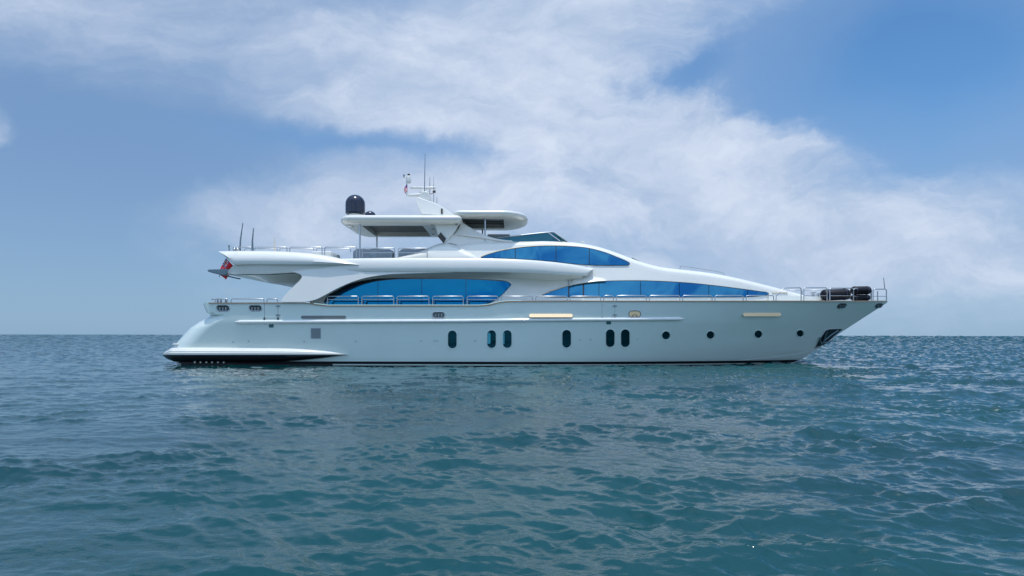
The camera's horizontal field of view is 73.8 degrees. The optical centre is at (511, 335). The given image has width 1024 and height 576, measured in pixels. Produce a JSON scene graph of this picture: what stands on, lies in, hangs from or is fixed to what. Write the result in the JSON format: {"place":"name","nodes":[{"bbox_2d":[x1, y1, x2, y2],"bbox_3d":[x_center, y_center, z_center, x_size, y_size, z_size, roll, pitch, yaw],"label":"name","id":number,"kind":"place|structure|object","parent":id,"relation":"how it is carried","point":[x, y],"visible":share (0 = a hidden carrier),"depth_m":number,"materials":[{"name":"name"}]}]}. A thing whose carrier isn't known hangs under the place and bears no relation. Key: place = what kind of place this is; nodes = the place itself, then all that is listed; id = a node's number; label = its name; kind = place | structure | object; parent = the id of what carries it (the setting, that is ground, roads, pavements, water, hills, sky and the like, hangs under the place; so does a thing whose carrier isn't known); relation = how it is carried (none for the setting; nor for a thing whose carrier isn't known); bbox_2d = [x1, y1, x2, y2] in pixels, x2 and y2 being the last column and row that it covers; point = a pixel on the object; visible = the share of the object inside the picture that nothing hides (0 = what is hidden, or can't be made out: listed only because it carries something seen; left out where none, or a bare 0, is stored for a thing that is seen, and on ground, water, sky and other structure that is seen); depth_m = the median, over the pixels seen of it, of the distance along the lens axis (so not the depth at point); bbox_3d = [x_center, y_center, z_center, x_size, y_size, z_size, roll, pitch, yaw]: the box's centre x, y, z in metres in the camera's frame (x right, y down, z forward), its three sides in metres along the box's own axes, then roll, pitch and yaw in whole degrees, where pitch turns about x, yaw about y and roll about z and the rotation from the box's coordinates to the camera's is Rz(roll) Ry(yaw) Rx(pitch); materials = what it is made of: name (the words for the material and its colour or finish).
{"place":"outdoors","nodes":[
{"label":"outdoors","id":0,"kind":"place"},
{"bbox_2d":[0,334,1023,575],"bbox_3d":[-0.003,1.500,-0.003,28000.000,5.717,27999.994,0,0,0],"label":"sea","id":1,"kind":"structure","parent":0,"point":[142,455],"depth_m":8.13,"materials":[{"name":"liquid"}]},
{"bbox_2d":[162,170,887,366],"bbox_3d":[1.356,-3.846,37.750,38.879,11.797,7.994,0,0,0],"label":"motor yacht","id":2,"kind":"object","parent":1,"relation":"on","point":[464,293],"visible":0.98,"depth_m":34.40,"materials":[{"name":"paint"}]},
{"bbox_2d":[219,258,232,278],"bbox_3d":[-14.822,-3.441,35.354,0.814,1.140,0.122,0,0,0],"label":"ensign","id":3,"kind":"object","parent":2,"relation":"attached to","point":[226,264],"visible":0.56,"depth_m":35.35,"materials":[{"name":"red fabric"}]},
{"bbox_2d":[353,249,393,257],"bbox_3d":[-7.335,-4.189,36.300,2.059,0.778,0.800,0,0,0],"label":"sofa","id":4,"kind":"object","parent":2,"relation":"on","point":[378,255],"visible":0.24,"depth_m":35.90,"materials":[{"name":"grey fabric"}]},
{"bbox_2d":[399,249,424,256],"bbox_3d":[-5.169,-4.189,36.300,1.587,0.778,0.800,0,0,0],"label":"sofa","id":5,"kind":"object","parent":2,"relation":"on","point":[408,250],"visible":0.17,"depth_m":35.90,"materials":[{"name":"grey fabric"}]},
{"bbox_2d":[820,289,850,300],"bbox_3d":[17.482,-2.187,36.900,1.582,0.665,0.728,0,0,0],"label":"fender","id":6,"kind":"object","parent":2,"relation":"attached to","point":[838,292],"visible":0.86,"depth_m":36.62,"materials":[{"name":"black plastic"}]},
{"bbox_2d":[850,295,869,300],"bbox_3d":[18.938,-2.034,37.100,1.042,0.332,0.382,0,0,0],"label":"fender","id":7,"kind":"object","parent":2,"relation":"on","point":[863,298],"visible":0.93,"depth_m":36.96,"materials":[{"name":"black plastic"}]},
{"bbox_2d":[850,286,871,294],"bbox_3d":[18.960,-2.429,37.100,1.086,0.481,0.541,0,0,0],"label":"fender","id":8,"kind":"object","parent":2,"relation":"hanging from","point":[863,290],"visible":0.93,"depth_m":36.90,"materials":[{"name":"black plastic"}]},
{"bbox_2d":[0,0,1023,335],"label":"sky","id":9,"kind":"structure","parent":0,"point":[780,144],"materials":[{"name":"blue"}]}
]}

